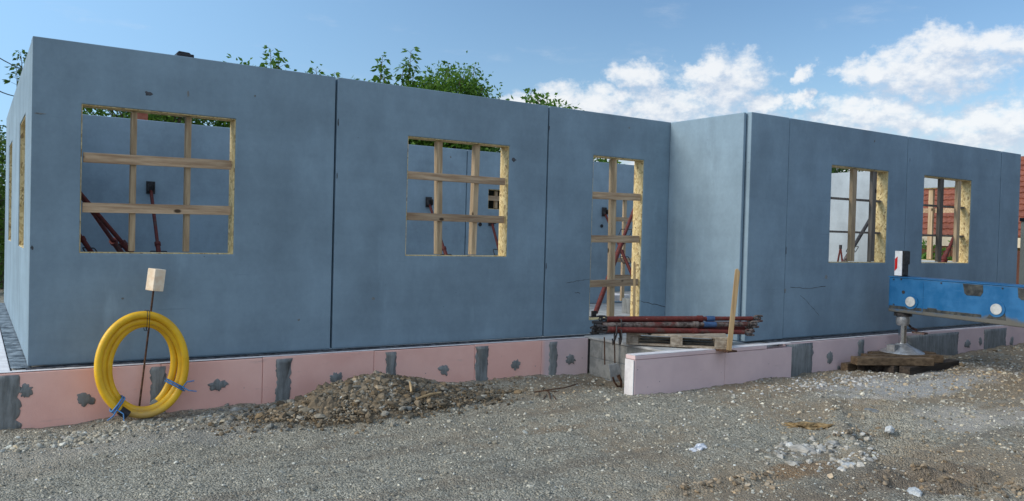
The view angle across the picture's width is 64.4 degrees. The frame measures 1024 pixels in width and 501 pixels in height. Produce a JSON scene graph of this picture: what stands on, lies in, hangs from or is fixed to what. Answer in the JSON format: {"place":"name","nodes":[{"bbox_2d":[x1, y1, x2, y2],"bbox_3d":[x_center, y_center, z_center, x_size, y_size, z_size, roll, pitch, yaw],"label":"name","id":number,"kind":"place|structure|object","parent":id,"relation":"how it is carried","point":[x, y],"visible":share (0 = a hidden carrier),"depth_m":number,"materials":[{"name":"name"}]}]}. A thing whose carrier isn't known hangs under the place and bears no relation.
{"place":"outdoors","nodes":[
{"label":"outdoors","id":0,"kind":"place"},
{"bbox_2d":[0,289,1023,500],"bbox_3d":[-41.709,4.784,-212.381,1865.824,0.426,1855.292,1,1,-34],"label":"ground","id":1,"kind":"structure","parent":0,"point":[242,484],"depth_m":6.79,"materials":[{"name":"grey gravel"}]},
{"bbox_2d":[0,154,5,293],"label":"hedge row","id":2,"kind":"object","parent":1,"relation":"on","point":[2,224],"visible":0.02,"depth_m":20.20,"materials":[{"name":"green plant"}]},
{"bbox_2d":[0,49,27,288],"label":"garden tree","id":3,"kind":"object","parent":1,"relation":"on","point":[3,141],"visible":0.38,"depth_m":21.92,"materials":[{"name":"green plant"}]},
{"bbox_2d":[137,113,147,119],"bbox_3d":[-7.812,-0.847,17.038,0.280,4.258,0.280,1,1,-34],"label":"brick chimney","id":4,"kind":"object","parent":1,"relation":"on","point":[142,116],"depth_m":16.91,"materials":[{"name":"red brick"}]},
{"bbox_2d":[94,310,196,420],"bbox_3d":[-3.407,1.058,7.566,0.868,1.004,0.305,1,1,-34],"label":"pipe coil","id":5,"kind":"object","parent":1,"relation":"on","point":[118,331],"visible":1,"depth_m":7.54,"materials":[{"name":"yellow plastic"}]},
{"bbox_2d":[138,268,165,405],"bbox_3d":[-3.440,0.922,7.750,0.121,1.508,0.217,2,1,29],"label":"marker stake","id":6,"kind":"object","parent":1,"relation":"on","point":[155,281],"visible":0.89,"depth_m":7.73,"materials":[{"name":"wood"}]},
{"bbox_2d":[82,107,229,126],"bbox_3d":[-8.891,-1.756,20.101,6.151,5.924,3.355,1,1,-3],"label":"walnut tree","id":7,"kind":"object","parent":1,"relation":"on","point":[154,117],"visible":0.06,"depth_m":19.49,"materials":[{"name":"green plant"}]},
{"bbox_2d":[230,407,239,410],"bbox_3d":[-2.724,1.569,7.992,0.093,0.065,0.090,2,1,21],"label":"stone","id":8,"kind":"object","parent":1,"relation":"on","point":[235,409],"visible":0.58,"depth_m":7.97,"materials":[{"name":"grey stone"}]},
{"bbox_2d":[211,45,305,127],"bbox_3d":[-5.969,-1.873,20.051,2.716,6.313,2.957,1,1,-34],"label":"walnut tree","id":9,"kind":"object","parent":1,"relation":"on","point":[277,62],"visible":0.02,"depth_m":19.88,"materials":[{"name":"green plant"}]},
{"bbox_2d":[0,337,587,429],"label":"foundation plinth","id":10,"kind":"structure","parent":1,"relation":"on","point":[39,398],"depth_m":8.39,"materials":[{"name":"pink plastic"}]},
{"bbox_2d":[307,61,354,78],"bbox_3d":[-4.702,-1.700,19.980,2.650,6.036,2.878,2,1,15],"label":"walnut tree","id":11,"kind":"object","parent":1,"relation":"on","point":[310,71],"visible":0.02,"depth_m":19.98,"materials":[{"name":"green plant"}]},
{"bbox_2d":[195,370,545,438],"bbox_3d":[-1.157,1.486,8.189,3.900,0.455,1.873,1,1,-34],"label":"soil heap","id":12,"kind":"object","parent":1,"relation":"on","point":[368,398],"visible":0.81,"depth_m":8.01,"materials":[{"name":"grey gravel"}]},
{"bbox_2d":[416,392,441,399],"bbox_3d":[-0.845,1.477,8.279,0.026,0.049,0.332,3,1,42],"label":"wood splinter","id":13,"kind":"object","parent":12,"relation":"on","point":[426,395],"visible":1,"depth_m":8.25,"materials":[{"name":"beige wood"}]},
{"bbox_2d":[355,52,423,143],"bbox_3d":[-3.241,-1.743,19.855,2.615,6.204,2.583,1,1,-14],"label":"walnut tree","id":14,"kind":"object","parent":1,"relation":"on","point":[375,78],"visible":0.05,"depth_m":19.92,"materials":[{"name":"green plant"}]},
{"bbox_2d":[394,47,500,152],"bbox_3d":[-1.585,-1.786,19.962,4.478,6.373,2.807,1,1,-3],"label":"walnut tree","id":15,"kind":"object","parent":1,"relation":"on","point":[409,70],"visible":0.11,"depth_m":19.87,"materials":[{"name":"green plant"}]},
{"bbox_2d":[404,51,502,151],"bbox_3d":[-1.475,-1.746,20.071,3.047,6.294,3.040,1,1,-18],"label":"bushy tree","id":16,"kind":"object","parent":1,"relation":"on","point":[466,85],"visible":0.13,"depth_m":19.45,"materials":[{"name":"green plant"}]},
{"bbox_2d":[0,291,996,370],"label":"floor slab","id":17,"kind":"structure","parent":1,"relation":"on","point":[16,359],"depth_m":9.81,"materials":[{"name":"concrete"}]},
{"bbox_2d":[0,331,9,371],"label":"edge insulation","id":18,"kind":"object","parent":17,"relation":"attached to","point":[4,365],"visible":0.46,"depth_m":7.93,"materials":[{"name":"white plastic"}]},
{"bbox_2d":[4,88,16,323],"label":"wall panel","id":19,"kind":"structure","parent":17,"relation":"on","point":[10,210],"depth_m":11.65,"materials":[{"name":"concrete"}]},
{"bbox_2d":[13,44,30,360],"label":"wall panel","id":20,"kind":"structure","parent":17,"relation":"on","point":[22,204],"depth_m":8.86,"materials":[{"name":"concrete"}]},
{"bbox_2d":[80,234,96,251],"bbox_3d":[-5.571,-0.045,10.783,0.236,2.068,1.707,2,1,22],"label":"wall brace","id":21,"kind":"object","parent":17,"relation":"on","point":[85,243],"depth_m":10.69,"materials":[{"name":"red metal"}]},
{"bbox_2d":[81,199,123,251],"bbox_3d":[-4.490,0.009,9.393,0.235,2.068,3.208,1,1,-2],"label":"wall brace","id":22,"kind":"object","parent":17,"relation":"on","point":[113,242],"depth_m":9.01,"materials":[{"name":"red metal"}]},
{"bbox_2d":[81,191,133,251],"bbox_3d":[-3.993,0.036,8.686,1.701,2.068,0.236,1,1,-40],"label":"wall brace","id":23,"kind":"object","parent":17,"relation":"on","point":[123,244],"depth_m":8.49,"materials":[{"name":"red metal"}]},
{"bbox_2d":[146,181,166,251],"bbox_3d":[-4.855,0.011,11.198,0.236,1.978,1.419,1,1,-34],"label":"wall brace","id":24,"kind":"object","parent":17,"relation":"on","point":[150,187],"depth_m":11.50,"materials":[{"name":"red metal"}]},
{"bbox_2d":[27,36,335,365],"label":"wall panel","id":25,"kind":"structure","parent":17,"relation":"on","point":[263,285],"depth_m":8.17,"materials":[{"name":"concrete"}]},
{"bbox_2d":[175,51,193,57],"bbox_3d":[-3.289,-1.964,8.161,0.165,0.066,0.130,1,1,-34],"label":"lifting clamp","id":26,"kind":"object","parent":25,"relation":"on","point":[182,53],"visible":0.74,"depth_m":8.12,"materials":[{"name":"black metal"}]},
{"bbox_2d":[80,114,466,254],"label":"wall","id":27,"kind":"structure","parent":17,"relation":"on","point":[104,183],"depth_m":11.99,"materials":[{"name":"concrete"}]},
{"bbox_2d":[425,197,451,254],"bbox_3d":[-1.083,0.067,13.697,0.237,1.968,1.419,1,1,-34],"label":"wall brace","id":28,"kind":"object","parent":17,"relation":"on","point":[429,202],"depth_m":14.17,"materials":[{"name":"red metal"}]},
{"bbox_2d":[330,77,547,348],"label":"wall panel","id":29,"kind":"structure","parent":17,"relation":"on","point":[386,290],"depth_m":9.64,"materials":[{"name":"concrete"}]},
{"bbox_2d":[464,150,500,254],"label":"wall","id":30,"kind":"structure","parent":17,"relation":"on","point":[489,166],"depth_m":14.92,"materials":[{"name":"concrete"}]},
{"bbox_2d":[488,190,499,208],"bbox_3d":[-0.285,-0.275,15.420,1.500,2.628,0.030,1,1,-34],"label":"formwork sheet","id":31,"kind":"object","parent":30,"relation":"attached to","point":[491,203],"depth_m":15.32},
{"bbox_2d":[489,223,497,254],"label":"wall brace","id":32,"kind":"object","parent":17,"relation":"on","point":[494,232],"depth_m":14.76,"materials":[{"name":"red metal"}]},
{"bbox_2d":[542,106,670,335],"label":"wall panel","id":33,"kind":"structure","parent":17,"relation":"on","point":[578,141],"depth_m":11.00,"materials":[{"name":"concrete"}]},
{"bbox_2d":[589,209,632,317],"bbox_3d":[1.861,-0.042,14.316,0.236,2.318,1.918,2,1,33],"label":"wall brace","id":34,"kind":"object","parent":17,"relation":"on","point":[594,313],"depth_m":14.21,"materials":[{"name":"red metal"}]},
{"bbox_2d":[590,162,633,303],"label":"wall","id":35,"kind":"structure","parent":17,"relation":"on","point":[625,184],"depth_m":16.49,"materials":[{"name":"concrete"}]},
{"bbox_2d":[602,207,630,274],"bbox_3d":[2.231,0.123,15.893,0.236,1.948,1.419,1,1,-34],"label":"wall brace","id":36,"kind":"object","parent":17,"relation":"on","point":[604,211],"depth_m":15.96,"materials":[{"name":"red metal"}]},
{"bbox_2d":[615,293,629,300],"bbox_3d":[1.961,0.994,17.571,0.750,0.128,0.900,1,1,-34],"label":"foam stack","id":37,"kind":"object","parent":17,"relation":"on","point":[617,296],"visible":0.19,"depth_m":17.24,"materials":[{"name":"white plastic"}]},
{"bbox_2d":[615,200,632,290],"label":"wall","id":38,"kind":"structure","parent":17,"relation":"on","point":[619,204],"depth_m":20.40,"materials":[{"name":"concrete"}]},
{"bbox_2d":[622,298,629,313],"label":"concrete block","id":39,"kind":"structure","parent":17,"relation":"on","point":[625,305],"depth_m":14.48,"materials":[{"name":"concrete"}]},
{"bbox_2d":[665,112,745,340],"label":"wall panel","id":40,"kind":"structure","parent":17,"relation":"on","point":[705,206],"depth_m":11.16,"materials":[{"name":"concrete"}]},
{"bbox_2d":[739,112,789,341],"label":"wall panel","id":41,"kind":"structure","parent":17,"relation":"on","point":[764,212],"depth_m":10.81,"materials":[{"name":"concrete"}]},
{"bbox_2d":[837,245,842,261],"bbox_3d":[6.721,0.544,16.689,0.060,1.321,0.484,1,1,-34],"label":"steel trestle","id":42,"kind":"object","parent":17,"relation":"on","point":[840,250],"visible":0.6,"depth_m":16.66,"materials":[{"name":"metal"}]},
{"bbox_2d":[782,118,907,337],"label":"wall panel","id":43,"kind":"structure","parent":17,"relation":"on","point":[823,295],"depth_m":11.72,"materials":[{"name":"concrete"}]},
{"bbox_2d":[842,220,867,261],"bbox_3d":[6.654,0.118,16.200,1.899,2.178,0.238,1,1,-34],"label":"wall brace","id":44,"kind":"object","parent":17,"relation":"on","point":[858,238],"depth_m":16.37,"materials":[{"name":"metal"}]},
{"bbox_2d":[829,171,954,261],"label":"wall","id":45,"kind":"structure","parent":17,"relation":"on","point":[839,209],"depth_m":17.06,"materials":[{"name":"concrete"}]},
{"bbox_2d":[941,237,952,261],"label":"wall brace","id":46,"kind":"object","parent":17,"relation":"on","point":[946,254],"depth_m":14.84,"materials":[{"name":"red metal"}]},
{"bbox_2d":[904,137,1000,328],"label":"wall panel","id":47,"kind":"structure","parent":17,"relation":"on","point":[974,173],"depth_m":13.54,"materials":[{"name":"concrete"}]},
{"bbox_2d":[997,151,1020,283],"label":"wall panel","id":48,"kind":"structure","parent":17,"relation":"on","point":[1008,218],"depth_m":14.41,"materials":[{"name":"concrete"}]},
{"bbox_2d":[505,88,583,110],"bbox_3d":[0.637,-1.283,20.194,2.217,5.477,2.592,1,1,-34],"label":"walnut tree","id":49,"kind":"object","parent":1,"relation":"on","point":[537,98],"visible":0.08,"depth_m":19.81,"materials":[{"name":"green plant"}]},
{"bbox_2d":[534,383,577,399],"bbox_3d":[0.406,1.586,9.118,0.480,0.081,1.092,2,1,15],"label":"bent rebar","id":50,"kind":"object","parent":1,"relation":"on","point":[547,390],"visible":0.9,"depth_m":9.14,"materials":[{"name":"metal"}]},
{"bbox_2d":[594,158,621,163],"bbox_3d":[1.818,-0.701,19.991,2.017,4.390,2.774,1,1,-34],"label":"walnut tree","id":51,"kind":"object","parent":1,"relation":"on","point":[603,160],"visible":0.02,"depth_m":19.59,"materials":[{"name":"green plant"}]},
{"bbox_2d":[608,363,621,381],"bbox_3d":[1.248,1.475,9.849,0.207,0.214,0.090,1,1,-34],"label":"broken slab","id":52,"kind":"object","parent":1,"relation":"on","point":[614,369],"depth_m":9.81,"materials":[{"name":"concrete"}]},
{"bbox_2d":[612,374,621,387],"bbox_3d":[1.259,1.560,9.687,0.181,0.167,0.063,1,1,-34],"label":"bent strap","id":53,"kind":"object","parent":1,"relation":"on","point":[619,379],"visible":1,"depth_m":9.69,"materials":[{"name":"metal"}]},
{"bbox_2d":[589,339,654,383],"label":"block wall","id":54,"kind":"structure","parent":1,"relation":"on","point":[598,367],"depth_m":10.49,"materials":[{"name":"concrete"}]},
{"bbox_2d":[585,333,748,351],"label":"porch slab","id":55,"kind":"structure","parent":54,"relation":"on","point":[609,338],"depth_m":10.36,"materials":[{"name":"concrete"}]},
{"bbox_2d":[626,333,727,348],"bbox_3d":[2.067,1.091,10.245,1.206,0.144,0.804,2,1,11],"label":"wooden pallet","id":56,"kind":"object","parent":55,"relation":"on","point":[718,340],"visible":0.68,"depth_m":9.93,"materials":[{"name":"beige wood"}]},
{"bbox_2d":[590,326,754,344],"bbox_3d":[2.034,1.052,10.097,2.265,0.227,0.137,1,1,-16],"label":"steel prop","id":57,"kind":"object","parent":56,"relation":"on","point":[717,328],"visible":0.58,"depth_m":10.24,"materials":[{"name":"red metal"}]},
{"bbox_2d":[592,320,749,338],"bbox_3d":[2.063,0.984,10.145,2.265,0.227,0.137,1,1,-16],"label":"steel prop","id":58,"kind":"object","parent":57,"relation":"on","point":[688,321],"visible":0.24,"depth_m":10.31,"materials":[{"name":"red metal"}]},
{"bbox_2d":[592,321,758,339],"bbox_3d":[2.062,0.985,10.041,2.285,0.227,0.137,1,1,-16],"label":"steel prop","id":59,"kind":"object","parent":57,"relation":"on","point":[697,324],"visible":1,"depth_m":10.02,"materials":[{"name":"red metal"}]},
{"bbox_2d":[597,315,762,333],"bbox_3d":[2.128,0.917,10.105,2.285,0.227,0.137,1,1,-16],"label":"steel prop","id":60,"kind":"object","parent":59,"relation":"on","point":[698,318],"visible":0.99,"depth_m":10.07,"materials":[{"name":"red metal"}]},
{"bbox_2d":[597,325,754,344],"bbox_3d":[2.053,1.032,9.998,2.145,0.234,0.137,1,1,-16],"label":"steel prop","id":61,"kind":"object","parent":56,"relation":"on","point":[746,332],"visible":0.99,"depth_m":9.95,"materials":[{"name":"red metal"}]},
{"bbox_2d":[689,443,706,451],"bbox_3d":[1.606,1.691,6.951,0.122,0.068,0.312,2,1,41],"label":"crumpled wrap","id":62,"kind":"object","parent":1,"relation":"on","point":[699,446],"visible":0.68,"depth_m":6.89,"materials":[{"name":"white plastic"}]},
{"bbox_2d":[624,342,791,394],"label":"porch plinth","id":63,"kind":"structure","parent":1,"relation":"on","point":[669,371],"depth_m":9.66,"materials":[{"name":"pink plastic"}]},
{"bbox_2d":[716,349,736,352],"bbox_3d":[2.566,1.197,9.729,0.160,0.020,0.190,1,1,-34],"label":"timber wedge","id":64,"kind":"object","parent":63,"relation":"on","point":[724,350],"visible":0.87,"depth_m":9.67,"materials":[{"name":"wood"}]},
{"bbox_2d":[726,269,739,350],"bbox_3d":[2.629,0.702,9.664,0.138,0.977,0.033,1,1,-12],"label":"wooden stake","id":65,"kind":"object","parent":64,"relation":"on","point":[733,309],"visible":1,"depth_m":9.65,"materials":[{"name":"brown wood"}]},
{"bbox_2d":[785,460,799,465],"bbox_3d":[2.243,1.703,6.505,0.089,0.042,0.131,1,1,-40],"label":"stone","id":66,"kind":"object","parent":1,"relation":"on","point":[791,463],"visible":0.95,"depth_m":6.48,"materials":[{"name":"grey stone"}]},
{"bbox_2d":[788,444,815,453],"bbox_3d":[2.491,1.706,6.969,0.247,0.082,0.170,2,1,32],"label":"stone","id":67,"kind":"object","parent":1,"relation":"on","point":[801,448],"visible":0.73,"depth_m":6.92,"materials":[{"name":"grey stone"}]},
{"bbox_2d":[782,421,833,429],"bbox_3d":[2.843,1.673,7.752,0.505,0.080,0.225,1,1,-5],"label":"straw clump","id":68,"kind":"object","parent":1,"relation":"on","point":[811,425],"visible":0.81,"depth_m":7.71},
{"bbox_2d":[825,440,839,447],"bbox_3d":[2.799,1.690,7.115,0.102,0.053,0.179,2,1,39],"label":"stone","id":69,"kind":"object","parent":1,"relation":"on","point":[830,444],"visible":1,"depth_m":7.07,"materials":[{"name":"white stone"}]},
{"bbox_2d":[832,168,862,172],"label":"round tree","id":70,"kind":"object","parent":1,"relation":"on","point":[837,170],"visible":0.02,"depth_m":25.60,"materials":[{"name":"green plant"}]},
{"bbox_2d":[842,462,854,466],"bbox_3d":[2.698,1.718,6.507,0.188,0.044,0.113,1,1,-24],"label":"stone","id":71,"kind":"object","parent":1,"relation":"on","point":[847,463],"visible":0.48,"depth_m":6.49,"materials":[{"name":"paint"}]},
{"bbox_2d":[841,362,856,370],"bbox_3d":[5.097,1.618,11.559,1.350,0.128,0.105,1,1,-37],"label":"cribbing timber","id":72,"kind":"object","parent":1,"relation":"on","point":[847,366],"visible":0.24,"depth_m":11.16,"materials":[{"name":"brown wood"}]},
{"bbox_2d":[857,365,868,370],"bbox_3d":[5.328,1.623,11.562,1.360,0.131,0.105,1,1,-37],"label":"cribbing timber","id":73,"kind":"object","parent":1,"relation":"on","point":[863,367],"visible":0.06,"depth_m":11.15,"materials":[{"name":"brown wood"}]},
{"bbox_2d":[867,351,935,353],"bbox_3d":[5.595,1.508,11.705,1.000,0.103,0.170,1,1,-9],"label":"cribbing timber","id":74,"kind":"object","parent":73,"relation":"on","point":[927,352],"visible":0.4,"depth_m":11.66,"materials":[{"name":"brown wood"}]},
{"bbox_2d":[879,251,1023,354],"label":"crane outrigger","id":75,"kind":"object","parent":74,"relation":"on","point":[988,302],"visible":1,"depth_m":11.02,"materials":[{"name":"blue paint"}]},
{"bbox_2d":[864,408,878,412],"bbox_3d":[3.721,1.650,8.411,0.136,0.019,0.202,1,1,-8],"label":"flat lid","id":76,"kind":"object","parent":1,"relation":"on","point":[870,409],"visible":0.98,"depth_m":8.39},
{"bbox_2d":[869,365,882,371],"bbox_3d":[5.460,1.629,11.518,1.290,0.128,0.150,1,1,-37],"label":"cribbing timber","id":77,"kind":"object","parent":1,"relation":"on","point":[875,368],"visible":0.14,"depth_m":11.12,"materials":[{"name":"brown wood"}]},
{"bbox_2d":[884,425,894,432],"bbox_3d":[3.538,1.674,7.622,0.090,0.069,0.075,1,1,-12],"label":"stone","id":78,"kind":"object","parent":1,"relation":"on","point":[889,429],"visible":1,"depth_m":7.60,"materials":[{"name":"stone"}]},
{"bbox_2d":[883,366,898,373],"bbox_3d":[5.612,1.633,11.432,1.230,0.131,0.150,1,1,-37],"label":"cribbing timber","id":79,"kind":"object","parent":1,"relation":"on","point":[891,369],"visible":0.16,"depth_m":11.05,"materials":[{"name":"brown wood"}]},
{"bbox_2d":[851,356,933,365],"bbox_3d":[5.197,1.509,11.111,1.120,0.103,0.170,1,1,-7],"label":"cribbing timber","id":80,"kind":"object","parent":79,"relation":"on","point":[891,361],"visible":1,"depth_m":11.04,"materials":[{"name":"brown wood"}]},
{"bbox_2d":[779,325,1023,376],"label":"foundation plinth","id":81,"kind":"structure","parent":1,"relation":"on","point":[809,356],"depth_m":11.99,"materials":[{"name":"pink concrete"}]},
{"bbox_2d":[907,487,921,496],"bbox_3d":[2.901,1.754,5.862,0.134,0.081,0.168,1,1,-22],"label":"stone","id":82,"kind":"object","parent":1,"relation":"on","point":[915,491],"visible":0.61,"depth_m":5.83,"materials":[{"name":"stone"}]},
{"bbox_2d":[899,359,958,374],"bbox_3d":[5.863,1.641,11.407,1.400,0.128,0.150,1,1,-37],"label":"cribbing timber","id":83,"kind":"object","parent":1,"relation":"on","point":[944,365],"visible":0.73,"depth_m":11.23,"materials":[{"name":"brown wood"}]},
{"bbox_2d":[861,353,943,362],"bbox_3d":[5.481,1.511,11.425,1.150,0.103,0.170,1,1,-8],"label":"cribbing timber","id":84,"kind":"object","parent":83,"relation":"on","point":[938,358],"visible":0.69,"depth_m":11.39,"materials":[{"name":"brown wood"}]},
{"bbox_2d":[921,240,952,260],"bbox_3d":[11.530,0.378,22.057,1.515,1.644,1.819,1,1,-34],"label":"garden shrub","id":85,"kind":"object","parent":1,"relation":"on","point":[924,254],"visible":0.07,"depth_m":21.99,"materials":[{"name":"green plant"}]},
{"bbox_2d":[922,247,1019,283],"bbox_3d":[11.882,0.811,22.021,0.100,1.790,3.580,1,1,-34],"label":"board fence","id":86,"kind":"object","parent":1,"relation":"on","point":[1018,262],"visible":0.02,"depth_m":20.58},
{"bbox_2d":[922,156,1023,250],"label":"tiled house","id":87,"kind":"structure","parent":1,"relation":"on","point":[948,218],"depth_m":28.18,"materials":[{"name":"brick"}]},
{"bbox_2d":[1019,218,1023,284],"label":"cream post","id":88,"kind":"object","parent":1,"relation":"on","point":[1021,273],"visible":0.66,"depth_m":15.62,"materials":[{"name":"plastic"}]},
{"bbox_2d":[0,0,1023,191],"label":"sky","id":89,"kind":"structure","parent":0,"point":[947,71],"materials":[{"name":"blue"}]},
{"bbox_2d":[633,261,635,315],"bbox_3d":[1.639,0.648,10.902,0.050,1.009,0.043,2,1,0],"label":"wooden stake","id":90,"kind":"object","parent":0,"point":[634,281],"visible":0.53,"depth_m":10.88,"materials":[{"name":"beige wood"}]}
]}

